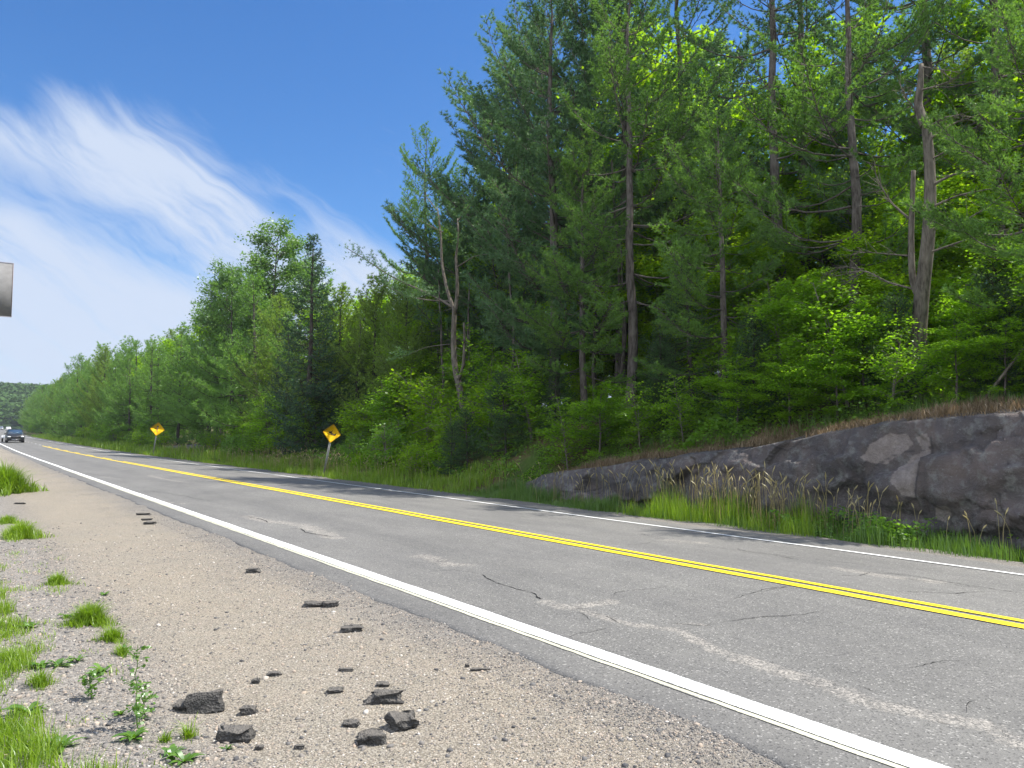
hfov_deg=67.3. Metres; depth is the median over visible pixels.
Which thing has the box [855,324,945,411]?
young maple
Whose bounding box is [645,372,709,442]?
young maple
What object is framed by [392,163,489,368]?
pine tree
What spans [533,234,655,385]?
maple tree
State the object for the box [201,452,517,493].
verge grass
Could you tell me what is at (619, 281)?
bare trunk
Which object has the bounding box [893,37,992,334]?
pine tree
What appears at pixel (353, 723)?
flat stone
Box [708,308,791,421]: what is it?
young fir
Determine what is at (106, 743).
berm stones
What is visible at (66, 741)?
broadleaf weed
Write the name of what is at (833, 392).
leafy bush
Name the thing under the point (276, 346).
pine tree
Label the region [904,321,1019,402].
young maple
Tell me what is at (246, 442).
willow bush
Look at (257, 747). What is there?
asphalt chunk
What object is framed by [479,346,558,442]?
sapling
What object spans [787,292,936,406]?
maple tree
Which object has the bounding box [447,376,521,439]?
maple shrub
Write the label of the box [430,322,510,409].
sapling
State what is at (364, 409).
young fir
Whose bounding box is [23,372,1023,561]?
ground
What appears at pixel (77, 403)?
pine tree
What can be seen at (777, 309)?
maple tree
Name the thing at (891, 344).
leafy bush
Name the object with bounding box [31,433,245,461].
verge grass
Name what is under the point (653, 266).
maple tree
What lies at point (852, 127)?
pine tree
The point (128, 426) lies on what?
pine tree
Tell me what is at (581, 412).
young maple
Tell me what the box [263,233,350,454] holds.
spruce tree
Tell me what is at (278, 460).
seed grass
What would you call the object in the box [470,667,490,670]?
asphalt chunk
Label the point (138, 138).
sky
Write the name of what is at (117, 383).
pine tree
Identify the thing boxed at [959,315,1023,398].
young maple
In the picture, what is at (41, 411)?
pine tree
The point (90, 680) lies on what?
tall weed
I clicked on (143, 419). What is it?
pine tree
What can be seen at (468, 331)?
bare trunk
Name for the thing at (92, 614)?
grass tuft
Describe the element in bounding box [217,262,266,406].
aspen tree
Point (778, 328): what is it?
sapling
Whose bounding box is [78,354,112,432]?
pine tree
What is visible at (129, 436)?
leafy bush
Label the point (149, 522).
asphalt chunk
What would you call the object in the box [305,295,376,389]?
maple tree
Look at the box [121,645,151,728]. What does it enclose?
tall weed
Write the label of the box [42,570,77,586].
grass tuft
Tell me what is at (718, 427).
slope undergrowth
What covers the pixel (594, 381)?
bare trunk
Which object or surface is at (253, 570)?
asphalt chunk
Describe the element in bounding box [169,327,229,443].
pine tree
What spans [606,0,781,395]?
pine tree
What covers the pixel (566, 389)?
leafy bush
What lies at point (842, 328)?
sapling
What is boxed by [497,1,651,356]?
pine tree
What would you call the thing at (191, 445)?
side track
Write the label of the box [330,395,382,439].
leafy bush
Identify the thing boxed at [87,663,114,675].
broadleaf weed
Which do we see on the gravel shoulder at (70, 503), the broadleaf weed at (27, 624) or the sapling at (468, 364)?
the broadleaf weed at (27, 624)
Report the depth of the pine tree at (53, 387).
163.60 m
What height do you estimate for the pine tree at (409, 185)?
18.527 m
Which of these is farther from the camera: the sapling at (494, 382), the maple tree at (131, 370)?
the maple tree at (131, 370)
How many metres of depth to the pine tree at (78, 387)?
138.01 m
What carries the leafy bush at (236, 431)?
on the ground at (527, 462)
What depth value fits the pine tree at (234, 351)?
52.68 m
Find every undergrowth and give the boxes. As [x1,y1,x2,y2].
[194,439,351,459]
[317,401,593,479]
[340,410,479,476]
[441,374,950,469]
[516,355,1023,449]
[520,435,755,481]
[769,505,1018,545]
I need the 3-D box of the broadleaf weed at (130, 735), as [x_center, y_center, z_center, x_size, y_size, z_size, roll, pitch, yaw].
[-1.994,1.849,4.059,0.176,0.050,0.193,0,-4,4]
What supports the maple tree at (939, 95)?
on the ground at (527, 462)
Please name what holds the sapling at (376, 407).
on the ground at (527, 462)
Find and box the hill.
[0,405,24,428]
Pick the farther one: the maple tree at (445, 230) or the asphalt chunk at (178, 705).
the maple tree at (445, 230)
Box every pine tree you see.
[17,397,33,425]
[18,394,34,431]
[19,384,48,431]
[22,393,45,432]
[23,389,42,430]
[26,392,48,432]
[27,383,48,432]
[30,393,46,430]
[33,393,56,433]
[39,388,58,432]
[40,353,90,437]
[40,376,66,430]
[46,363,76,434]
[49,378,74,434]
[49,387,73,433]
[58,369,85,433]
[58,373,93,432]
[66,342,127,429]
[67,359,93,427]
[68,382,93,432]
[71,346,119,434]
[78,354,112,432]
[79,372,105,432]
[84,360,122,436]
[90,339,162,437]
[90,352,152,443]
[94,336,144,433]
[98,345,139,414]
[127,340,181,439]
[127,342,174,433]
[129,320,201,444]
[131,342,186,434]
[134,328,190,439]
[142,334,159,368]
[148,299,229,445]
[157,278,272,451]
[158,336,196,440]
[160,304,219,440]
[161,311,224,444]
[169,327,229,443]
[183,269,296,454]
[189,299,273,446]
[191,287,265,439]
[227,293,319,452]
[245,270,368,454]
[278,281,379,447]
[327,273,417,429]
[353,275,449,424]
[376,120,468,365]
[381,63,580,373]
[382,0,638,363]
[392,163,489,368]
[445,0,695,406]
[466,0,765,405]
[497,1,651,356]
[507,127,654,418]
[533,0,759,407]
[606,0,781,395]
[633,94,789,411]
[665,0,885,399]
[700,0,949,396]
[712,0,885,285]
[777,0,1023,334]
[855,0,1023,360]
[883,0,1023,188]
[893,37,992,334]
[899,0,1023,313]
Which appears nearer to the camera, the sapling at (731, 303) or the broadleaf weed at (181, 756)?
the broadleaf weed at (181, 756)
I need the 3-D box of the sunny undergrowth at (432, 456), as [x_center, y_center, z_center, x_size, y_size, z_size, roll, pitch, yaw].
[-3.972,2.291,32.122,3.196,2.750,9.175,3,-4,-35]
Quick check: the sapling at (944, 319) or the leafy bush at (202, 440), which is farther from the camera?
the leafy bush at (202, 440)
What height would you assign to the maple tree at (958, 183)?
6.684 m
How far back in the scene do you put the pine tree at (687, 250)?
21.21 m
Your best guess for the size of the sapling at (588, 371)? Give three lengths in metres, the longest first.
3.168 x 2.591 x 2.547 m
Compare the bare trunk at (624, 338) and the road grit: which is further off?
the bare trunk at (624, 338)
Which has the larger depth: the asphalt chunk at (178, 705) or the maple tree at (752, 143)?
the maple tree at (752, 143)
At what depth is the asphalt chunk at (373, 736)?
4.03 m
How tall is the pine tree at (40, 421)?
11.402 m
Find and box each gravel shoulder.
[0,447,781,767]
[25,435,1023,566]
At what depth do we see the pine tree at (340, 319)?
44.42 m
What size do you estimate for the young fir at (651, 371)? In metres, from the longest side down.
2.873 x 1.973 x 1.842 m
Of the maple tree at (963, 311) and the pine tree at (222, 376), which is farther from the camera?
the pine tree at (222, 376)
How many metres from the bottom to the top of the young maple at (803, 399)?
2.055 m
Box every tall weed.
[78,669,106,699]
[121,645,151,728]
[126,676,158,718]
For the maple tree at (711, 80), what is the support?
on the ground at (527, 462)
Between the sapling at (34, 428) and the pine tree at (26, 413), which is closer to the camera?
the sapling at (34, 428)
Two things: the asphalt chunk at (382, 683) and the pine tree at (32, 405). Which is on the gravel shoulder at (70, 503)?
the asphalt chunk at (382, 683)
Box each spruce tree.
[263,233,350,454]
[263,312,304,454]
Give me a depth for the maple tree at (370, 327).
49.30 m
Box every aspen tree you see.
[184,258,252,441]
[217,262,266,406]
[226,212,312,403]
[274,254,335,370]
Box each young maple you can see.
[525,393,590,469]
[558,379,640,458]
[606,378,666,447]
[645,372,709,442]
[691,354,774,433]
[731,343,841,423]
[777,332,900,421]
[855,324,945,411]
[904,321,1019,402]
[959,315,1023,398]
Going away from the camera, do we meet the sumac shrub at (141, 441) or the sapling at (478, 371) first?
the sapling at (478, 371)
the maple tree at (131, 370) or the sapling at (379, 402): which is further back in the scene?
the maple tree at (131, 370)
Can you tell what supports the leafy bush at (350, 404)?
on the ground at (527, 462)
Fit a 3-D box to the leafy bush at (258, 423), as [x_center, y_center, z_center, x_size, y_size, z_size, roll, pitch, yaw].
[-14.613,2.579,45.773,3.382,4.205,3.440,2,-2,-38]
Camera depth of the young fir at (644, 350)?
28.43 m
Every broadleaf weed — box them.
[1,701,49,713]
[17,622,40,629]
[29,660,52,667]
[37,734,87,753]
[43,658,73,665]
[58,613,74,617]
[65,654,87,661]
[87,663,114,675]
[111,709,128,715]
[112,726,149,740]
[161,743,183,760]
[168,750,206,764]
[219,744,234,748]
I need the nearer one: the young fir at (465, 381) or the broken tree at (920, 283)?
the broken tree at (920, 283)
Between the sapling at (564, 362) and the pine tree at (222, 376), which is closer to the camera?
the sapling at (564, 362)
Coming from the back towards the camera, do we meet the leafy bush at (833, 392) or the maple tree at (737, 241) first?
the maple tree at (737, 241)
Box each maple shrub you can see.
[368,364,454,428]
[392,373,460,439]
[420,404,490,453]
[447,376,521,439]
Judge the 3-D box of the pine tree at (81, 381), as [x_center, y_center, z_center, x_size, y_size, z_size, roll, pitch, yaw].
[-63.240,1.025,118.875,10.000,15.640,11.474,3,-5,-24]
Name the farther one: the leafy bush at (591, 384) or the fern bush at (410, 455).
the leafy bush at (591, 384)
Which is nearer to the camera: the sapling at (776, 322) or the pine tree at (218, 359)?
the sapling at (776, 322)
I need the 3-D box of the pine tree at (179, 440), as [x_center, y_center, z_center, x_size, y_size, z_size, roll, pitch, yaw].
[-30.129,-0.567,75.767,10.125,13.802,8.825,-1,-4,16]
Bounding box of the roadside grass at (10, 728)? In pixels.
[0,572,137,767]
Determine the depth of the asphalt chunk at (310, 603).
7.23 m
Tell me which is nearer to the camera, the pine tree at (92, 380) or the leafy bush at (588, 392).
the leafy bush at (588, 392)
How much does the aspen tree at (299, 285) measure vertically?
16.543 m
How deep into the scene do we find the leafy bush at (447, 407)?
36.58 m
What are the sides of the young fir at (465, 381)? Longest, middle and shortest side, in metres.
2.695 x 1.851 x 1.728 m
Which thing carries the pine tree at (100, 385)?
on the ground at (527, 462)
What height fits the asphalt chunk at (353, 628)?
0.055 m
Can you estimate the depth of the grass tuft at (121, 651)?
5.59 m
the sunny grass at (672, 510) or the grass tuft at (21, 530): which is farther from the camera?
the sunny grass at (672, 510)
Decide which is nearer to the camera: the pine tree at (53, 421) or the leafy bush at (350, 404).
the leafy bush at (350, 404)
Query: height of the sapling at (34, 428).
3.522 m
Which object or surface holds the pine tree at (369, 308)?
on the ground at (527, 462)
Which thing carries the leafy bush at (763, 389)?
on the ground at (527, 462)
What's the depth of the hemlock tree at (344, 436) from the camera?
42.13 m
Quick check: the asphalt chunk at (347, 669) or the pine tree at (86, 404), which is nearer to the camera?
the asphalt chunk at (347, 669)
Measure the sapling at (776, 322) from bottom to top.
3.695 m
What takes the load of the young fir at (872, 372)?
on the ground at (527, 462)
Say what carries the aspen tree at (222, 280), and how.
on the ground at (527, 462)
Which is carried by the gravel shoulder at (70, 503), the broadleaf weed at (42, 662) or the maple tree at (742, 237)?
the broadleaf weed at (42, 662)
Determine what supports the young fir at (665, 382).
on the ground at (527, 462)
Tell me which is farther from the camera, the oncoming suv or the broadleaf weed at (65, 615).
the oncoming suv
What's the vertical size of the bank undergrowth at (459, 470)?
2.796 m
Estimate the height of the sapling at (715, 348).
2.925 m
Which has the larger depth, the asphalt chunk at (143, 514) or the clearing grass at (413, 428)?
the clearing grass at (413, 428)
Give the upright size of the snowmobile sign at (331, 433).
2.560 m
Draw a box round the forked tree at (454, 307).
[339,169,500,410]
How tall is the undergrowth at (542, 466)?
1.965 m
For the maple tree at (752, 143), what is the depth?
29.60 m
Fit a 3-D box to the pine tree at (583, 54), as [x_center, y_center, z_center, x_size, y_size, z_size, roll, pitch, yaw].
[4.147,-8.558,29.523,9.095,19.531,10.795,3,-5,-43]
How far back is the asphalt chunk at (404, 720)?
4.26 m
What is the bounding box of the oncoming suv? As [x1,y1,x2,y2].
[4,429,25,442]
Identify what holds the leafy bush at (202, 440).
on the ground at (527, 462)
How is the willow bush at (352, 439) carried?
on the ground at (527, 462)
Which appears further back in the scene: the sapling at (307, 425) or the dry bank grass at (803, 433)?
the sapling at (307, 425)
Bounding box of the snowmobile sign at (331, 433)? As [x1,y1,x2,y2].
[323,424,340,475]
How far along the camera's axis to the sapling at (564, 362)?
34.32 m
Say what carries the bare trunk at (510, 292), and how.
on the ground at (527, 462)
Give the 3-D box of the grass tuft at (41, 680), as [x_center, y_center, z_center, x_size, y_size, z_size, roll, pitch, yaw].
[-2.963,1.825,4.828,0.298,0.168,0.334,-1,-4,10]
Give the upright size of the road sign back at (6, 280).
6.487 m
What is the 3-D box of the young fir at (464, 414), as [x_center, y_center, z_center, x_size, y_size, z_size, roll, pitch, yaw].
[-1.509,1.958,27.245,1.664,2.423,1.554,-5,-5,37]
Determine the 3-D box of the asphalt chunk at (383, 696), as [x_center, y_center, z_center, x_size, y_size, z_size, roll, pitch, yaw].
[-0.777,1.899,4.662,0.249,0.076,0.113,1,-4,-9]
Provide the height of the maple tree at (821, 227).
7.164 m
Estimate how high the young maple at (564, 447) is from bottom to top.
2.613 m
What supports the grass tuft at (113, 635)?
on the gravel shoulder at (70, 503)
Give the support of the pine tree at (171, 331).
on the ground at (527, 462)
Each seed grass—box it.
[150,443,458,480]
[469,459,1012,548]
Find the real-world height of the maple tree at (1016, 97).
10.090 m
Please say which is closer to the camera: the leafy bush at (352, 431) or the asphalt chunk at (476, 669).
the asphalt chunk at (476, 669)
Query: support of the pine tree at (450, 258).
on the ground at (527, 462)
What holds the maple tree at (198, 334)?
on the ground at (527, 462)
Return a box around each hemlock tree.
[327,355,373,445]
[511,314,563,416]
[532,348,575,433]
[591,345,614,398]
[635,314,688,429]
[639,245,746,421]
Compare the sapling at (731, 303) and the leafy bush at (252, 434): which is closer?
the sapling at (731, 303)
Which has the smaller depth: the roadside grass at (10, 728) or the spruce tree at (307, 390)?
the roadside grass at (10, 728)
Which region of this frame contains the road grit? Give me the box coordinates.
[327,570,780,734]
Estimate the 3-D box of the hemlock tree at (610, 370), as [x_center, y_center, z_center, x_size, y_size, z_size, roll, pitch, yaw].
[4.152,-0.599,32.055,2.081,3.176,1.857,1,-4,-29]
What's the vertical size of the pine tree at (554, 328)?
10.182 m
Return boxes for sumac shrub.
[130,432,150,446]
[145,431,175,447]
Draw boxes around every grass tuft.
[0,457,49,496]
[0,514,35,524]
[0,518,57,541]
[21,664,62,694]
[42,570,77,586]
[52,598,119,628]
[87,622,129,644]
[111,640,135,658]
[150,728,177,743]
[174,715,202,743]
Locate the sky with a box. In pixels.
[0,0,1021,405]
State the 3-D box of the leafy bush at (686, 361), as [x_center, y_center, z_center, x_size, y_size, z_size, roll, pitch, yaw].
[5.505,-0.098,25.197,3.000,2.524,2.458,1,-7,3]
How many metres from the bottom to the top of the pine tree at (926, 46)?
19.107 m
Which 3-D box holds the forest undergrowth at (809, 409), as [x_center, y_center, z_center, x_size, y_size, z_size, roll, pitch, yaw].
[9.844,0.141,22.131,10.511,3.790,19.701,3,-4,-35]
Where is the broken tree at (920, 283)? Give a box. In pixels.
[818,51,1023,403]
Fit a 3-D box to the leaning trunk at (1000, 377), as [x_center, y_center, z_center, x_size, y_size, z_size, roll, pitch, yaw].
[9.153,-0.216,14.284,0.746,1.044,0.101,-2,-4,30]
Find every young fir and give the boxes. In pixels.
[294,397,332,451]
[358,394,379,437]
[431,421,465,474]
[446,406,486,468]
[456,365,490,420]
[472,367,534,457]
[560,352,579,403]
[637,337,683,410]
[638,330,657,398]
[643,345,695,414]
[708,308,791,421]
[822,306,891,399]
[854,287,943,409]
[949,242,1023,395]
[967,286,1023,396]
[1000,290,1023,371]
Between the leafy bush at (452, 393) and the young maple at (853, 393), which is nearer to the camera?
the young maple at (853, 393)
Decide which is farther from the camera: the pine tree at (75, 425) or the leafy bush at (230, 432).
the pine tree at (75, 425)
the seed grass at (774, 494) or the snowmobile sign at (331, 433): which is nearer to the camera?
the seed grass at (774, 494)
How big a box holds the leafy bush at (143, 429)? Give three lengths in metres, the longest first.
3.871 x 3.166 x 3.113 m
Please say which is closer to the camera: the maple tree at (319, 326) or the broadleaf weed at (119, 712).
the broadleaf weed at (119, 712)
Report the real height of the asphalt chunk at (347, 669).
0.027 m
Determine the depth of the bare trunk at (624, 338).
26.43 m
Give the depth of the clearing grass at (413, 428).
32.43 m
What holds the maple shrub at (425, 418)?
on the ground at (527, 462)
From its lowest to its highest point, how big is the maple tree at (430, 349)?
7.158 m
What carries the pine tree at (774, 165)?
on the ground at (527, 462)
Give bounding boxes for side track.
[127,444,226,453]
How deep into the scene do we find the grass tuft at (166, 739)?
4.04 m
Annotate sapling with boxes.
[27,426,36,432]
[239,394,291,450]
[286,396,337,451]
[349,376,412,436]
[364,371,422,430]
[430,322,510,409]
[449,344,515,416]
[473,356,536,425]
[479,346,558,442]
[506,330,575,401]
[562,339,614,397]
[616,316,686,381]
[679,321,756,406]
[711,273,829,400]
[714,286,801,384]
[733,296,817,384]
[760,274,894,407]
[774,289,847,386]
[776,325,824,394]
[816,259,906,349]
[899,263,986,378]
[905,268,1001,375]
[970,264,1021,361]
[980,229,1023,347]
[982,241,1023,289]
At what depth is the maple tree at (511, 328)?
41.27 m
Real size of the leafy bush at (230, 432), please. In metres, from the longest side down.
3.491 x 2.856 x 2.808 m
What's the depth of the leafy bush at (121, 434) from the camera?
88.86 m
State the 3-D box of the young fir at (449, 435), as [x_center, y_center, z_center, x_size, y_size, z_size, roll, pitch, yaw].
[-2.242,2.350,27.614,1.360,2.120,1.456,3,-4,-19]
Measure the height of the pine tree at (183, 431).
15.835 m
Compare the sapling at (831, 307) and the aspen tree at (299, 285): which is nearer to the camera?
the sapling at (831, 307)
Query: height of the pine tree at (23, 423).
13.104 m
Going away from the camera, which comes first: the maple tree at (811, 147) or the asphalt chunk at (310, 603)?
the asphalt chunk at (310, 603)
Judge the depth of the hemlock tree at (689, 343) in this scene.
22.02 m
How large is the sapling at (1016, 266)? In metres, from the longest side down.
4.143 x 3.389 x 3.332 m
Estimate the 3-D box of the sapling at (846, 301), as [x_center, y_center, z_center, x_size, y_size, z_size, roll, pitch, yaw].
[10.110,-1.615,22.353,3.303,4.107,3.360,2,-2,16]
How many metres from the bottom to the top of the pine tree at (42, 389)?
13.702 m
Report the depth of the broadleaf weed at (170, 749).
3.86 m
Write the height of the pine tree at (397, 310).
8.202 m
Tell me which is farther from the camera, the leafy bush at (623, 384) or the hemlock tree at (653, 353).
the leafy bush at (623, 384)
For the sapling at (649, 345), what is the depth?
27.85 m
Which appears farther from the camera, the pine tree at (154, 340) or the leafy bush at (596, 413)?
the pine tree at (154, 340)
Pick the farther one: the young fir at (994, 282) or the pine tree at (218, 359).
the pine tree at (218, 359)
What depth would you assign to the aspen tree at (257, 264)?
57.93 m
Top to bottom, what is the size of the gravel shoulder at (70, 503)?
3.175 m
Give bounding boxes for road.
[0,429,1023,767]
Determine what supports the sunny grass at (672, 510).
on the ground at (527, 462)
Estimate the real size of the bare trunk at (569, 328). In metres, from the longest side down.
8.230 x 2.012 x 1.782 m
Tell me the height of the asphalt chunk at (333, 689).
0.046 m
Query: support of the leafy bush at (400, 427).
on the ground at (527, 462)
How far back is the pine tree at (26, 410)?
281.43 m
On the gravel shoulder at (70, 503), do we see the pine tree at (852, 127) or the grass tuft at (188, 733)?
the grass tuft at (188, 733)
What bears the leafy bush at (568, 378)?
on the ground at (527, 462)
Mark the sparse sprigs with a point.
(8, 589)
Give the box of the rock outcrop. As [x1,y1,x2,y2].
[525,408,1023,549]
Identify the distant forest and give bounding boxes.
[0,381,292,421]
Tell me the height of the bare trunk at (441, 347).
7.735 m
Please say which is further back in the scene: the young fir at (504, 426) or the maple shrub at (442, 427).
the maple shrub at (442, 427)
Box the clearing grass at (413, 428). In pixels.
[400,400,546,442]
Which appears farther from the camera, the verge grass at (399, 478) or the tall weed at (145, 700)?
the verge grass at (399, 478)
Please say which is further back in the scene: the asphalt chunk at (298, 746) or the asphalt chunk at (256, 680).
the asphalt chunk at (256, 680)
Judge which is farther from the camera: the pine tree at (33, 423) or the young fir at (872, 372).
the pine tree at (33, 423)
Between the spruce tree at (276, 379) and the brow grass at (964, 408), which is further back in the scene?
the spruce tree at (276, 379)
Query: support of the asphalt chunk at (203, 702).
on the gravel shoulder at (70, 503)
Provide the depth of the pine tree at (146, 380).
87.16 m
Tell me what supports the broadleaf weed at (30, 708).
on the gravel shoulder at (70, 503)
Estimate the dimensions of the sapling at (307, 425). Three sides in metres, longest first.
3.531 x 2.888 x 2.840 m
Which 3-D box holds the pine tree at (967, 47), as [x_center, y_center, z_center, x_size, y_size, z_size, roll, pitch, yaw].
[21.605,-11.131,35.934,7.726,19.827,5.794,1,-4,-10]
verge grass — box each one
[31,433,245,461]
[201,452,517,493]
[448,475,1023,563]
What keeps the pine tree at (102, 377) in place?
on the ground at (527, 462)
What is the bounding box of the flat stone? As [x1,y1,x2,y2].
[342,718,360,727]
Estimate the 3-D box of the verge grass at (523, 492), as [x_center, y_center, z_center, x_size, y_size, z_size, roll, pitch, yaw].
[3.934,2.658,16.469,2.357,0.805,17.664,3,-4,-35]
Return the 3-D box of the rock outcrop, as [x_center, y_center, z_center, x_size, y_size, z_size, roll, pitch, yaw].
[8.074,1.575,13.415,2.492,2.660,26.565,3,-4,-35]
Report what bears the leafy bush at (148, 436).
on the ground at (527, 462)
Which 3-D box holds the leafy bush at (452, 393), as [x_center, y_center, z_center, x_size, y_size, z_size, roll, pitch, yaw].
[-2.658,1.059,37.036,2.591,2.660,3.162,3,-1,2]
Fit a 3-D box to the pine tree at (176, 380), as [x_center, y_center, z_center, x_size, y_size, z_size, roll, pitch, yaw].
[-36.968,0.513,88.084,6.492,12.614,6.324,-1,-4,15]
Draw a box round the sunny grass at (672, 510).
[622,474,843,537]
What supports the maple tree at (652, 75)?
on the ground at (527, 462)
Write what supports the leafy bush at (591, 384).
on the ground at (527, 462)
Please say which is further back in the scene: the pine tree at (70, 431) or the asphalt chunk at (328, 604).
the pine tree at (70, 431)
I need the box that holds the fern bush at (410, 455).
[392,440,431,476]
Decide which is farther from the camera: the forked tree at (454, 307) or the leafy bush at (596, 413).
the forked tree at (454, 307)
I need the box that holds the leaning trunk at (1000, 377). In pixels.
[985,346,1023,397]
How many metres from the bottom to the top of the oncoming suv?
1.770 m
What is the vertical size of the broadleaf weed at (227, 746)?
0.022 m
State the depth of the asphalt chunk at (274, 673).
5.14 m
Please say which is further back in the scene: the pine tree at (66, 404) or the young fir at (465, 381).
the pine tree at (66, 404)
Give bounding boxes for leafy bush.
[116,431,127,441]
[122,430,138,443]
[132,413,158,441]
[145,431,157,444]
[187,427,224,449]
[203,432,228,450]
[218,409,247,448]
[225,416,250,451]
[239,410,266,451]
[240,392,294,456]
[256,421,299,455]
[328,397,380,441]
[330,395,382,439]
[335,411,373,441]
[368,413,408,440]
[419,386,453,416]
[441,380,475,413]
[560,383,579,401]
[561,352,613,395]
[565,374,603,406]
[571,373,611,393]
[577,391,637,437]
[600,360,656,408]
[638,345,714,398]
[743,358,795,400]
[795,353,861,402]
[864,311,927,379]
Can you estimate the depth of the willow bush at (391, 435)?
31.60 m
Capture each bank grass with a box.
[414,379,1023,469]
[628,391,1023,457]
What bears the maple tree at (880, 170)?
on the ground at (527, 462)
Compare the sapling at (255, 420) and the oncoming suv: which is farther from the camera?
the oncoming suv
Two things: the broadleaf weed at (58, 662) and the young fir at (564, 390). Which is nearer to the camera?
the broadleaf weed at (58, 662)
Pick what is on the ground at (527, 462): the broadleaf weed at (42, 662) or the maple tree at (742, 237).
the maple tree at (742, 237)
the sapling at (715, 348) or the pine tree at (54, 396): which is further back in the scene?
the pine tree at (54, 396)
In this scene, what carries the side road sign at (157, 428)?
on the ground at (527, 462)
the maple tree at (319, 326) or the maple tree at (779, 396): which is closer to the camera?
the maple tree at (779, 396)
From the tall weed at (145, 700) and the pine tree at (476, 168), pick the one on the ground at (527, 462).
the pine tree at (476, 168)
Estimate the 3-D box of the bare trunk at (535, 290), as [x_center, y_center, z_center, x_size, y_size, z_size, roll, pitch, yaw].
[1.164,-2.884,37.780,2.101,8.958,2.041,2,-3,33]
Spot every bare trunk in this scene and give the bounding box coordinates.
[343,321,364,402]
[420,269,449,406]
[435,282,479,412]
[489,217,529,373]
[530,238,540,391]
[559,221,575,400]
[577,242,614,398]
[586,160,642,377]
[590,243,627,399]
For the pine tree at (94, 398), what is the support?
on the ground at (527, 462)
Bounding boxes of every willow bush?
[93,425,107,442]
[99,420,125,441]
[235,428,266,454]
[335,429,373,457]
[352,416,411,468]
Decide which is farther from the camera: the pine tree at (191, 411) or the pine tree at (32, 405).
the pine tree at (32, 405)
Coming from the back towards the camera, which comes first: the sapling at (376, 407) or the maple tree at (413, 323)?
the maple tree at (413, 323)
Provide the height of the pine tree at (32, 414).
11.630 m
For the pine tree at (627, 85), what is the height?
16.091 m
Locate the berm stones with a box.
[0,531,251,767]
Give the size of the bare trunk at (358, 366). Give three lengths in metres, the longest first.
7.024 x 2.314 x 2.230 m
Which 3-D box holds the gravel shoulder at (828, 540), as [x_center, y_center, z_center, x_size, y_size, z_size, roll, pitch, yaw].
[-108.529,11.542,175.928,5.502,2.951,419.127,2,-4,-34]
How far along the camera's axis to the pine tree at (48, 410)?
168.68 m
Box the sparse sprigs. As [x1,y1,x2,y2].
[0,546,232,767]
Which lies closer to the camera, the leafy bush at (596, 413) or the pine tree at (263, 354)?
the leafy bush at (596, 413)
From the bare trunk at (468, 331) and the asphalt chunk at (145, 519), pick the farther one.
the bare trunk at (468, 331)
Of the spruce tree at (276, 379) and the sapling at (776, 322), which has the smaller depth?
the sapling at (776, 322)
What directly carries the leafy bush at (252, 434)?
on the ground at (527, 462)
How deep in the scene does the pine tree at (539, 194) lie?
28.20 m
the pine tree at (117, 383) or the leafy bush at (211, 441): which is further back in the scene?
the pine tree at (117, 383)
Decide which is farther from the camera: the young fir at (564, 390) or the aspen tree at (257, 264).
the aspen tree at (257, 264)
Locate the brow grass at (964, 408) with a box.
[559,395,1023,470]
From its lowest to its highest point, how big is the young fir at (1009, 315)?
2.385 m
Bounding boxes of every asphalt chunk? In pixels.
[136,513,151,514]
[141,518,152,520]
[143,521,156,524]
[172,699,186,711]
[183,688,224,713]
[216,725,255,742]
[239,705,258,715]
[246,567,260,572]
[251,677,259,683]
[254,744,263,750]
[266,671,281,676]
[294,744,304,749]
[302,600,322,607]
[322,600,339,607]
[324,686,343,694]
[338,667,353,671]
[340,624,364,632]
[357,728,386,745]
[363,689,404,704]
[376,681,389,686]
[384,710,418,731]
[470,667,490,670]
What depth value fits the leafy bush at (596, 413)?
23.62 m
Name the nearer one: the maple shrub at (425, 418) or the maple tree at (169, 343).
the maple shrub at (425, 418)
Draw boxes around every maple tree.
[109,354,152,421]
[128,333,198,418]
[177,298,258,402]
[296,302,352,382]
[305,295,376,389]
[331,286,425,409]
[344,264,438,388]
[371,293,488,406]
[409,226,541,388]
[416,161,562,382]
[483,249,569,384]
[531,12,734,337]
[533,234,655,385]
[584,214,715,370]
[605,31,794,315]
[634,105,826,318]
[665,201,825,362]
[685,179,839,347]
[721,7,921,312]
[722,320,808,400]
[726,166,897,341]
[733,266,869,405]
[781,127,936,307]
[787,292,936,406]
[793,185,997,389]
[867,0,1023,283]
[878,135,1023,338]
[887,35,1023,286]
[909,284,1023,390]
[944,241,1023,368]
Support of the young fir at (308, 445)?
on the ground at (527, 462)
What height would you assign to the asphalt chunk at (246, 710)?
0.060 m
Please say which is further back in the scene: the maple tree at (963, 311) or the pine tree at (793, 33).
the pine tree at (793, 33)
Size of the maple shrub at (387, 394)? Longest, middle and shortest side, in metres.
4.346 x 3.656 x 3.560 m
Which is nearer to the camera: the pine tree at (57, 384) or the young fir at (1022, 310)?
the young fir at (1022, 310)
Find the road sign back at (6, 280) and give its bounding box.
[0,262,13,316]
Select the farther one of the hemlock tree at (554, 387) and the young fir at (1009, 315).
the hemlock tree at (554, 387)

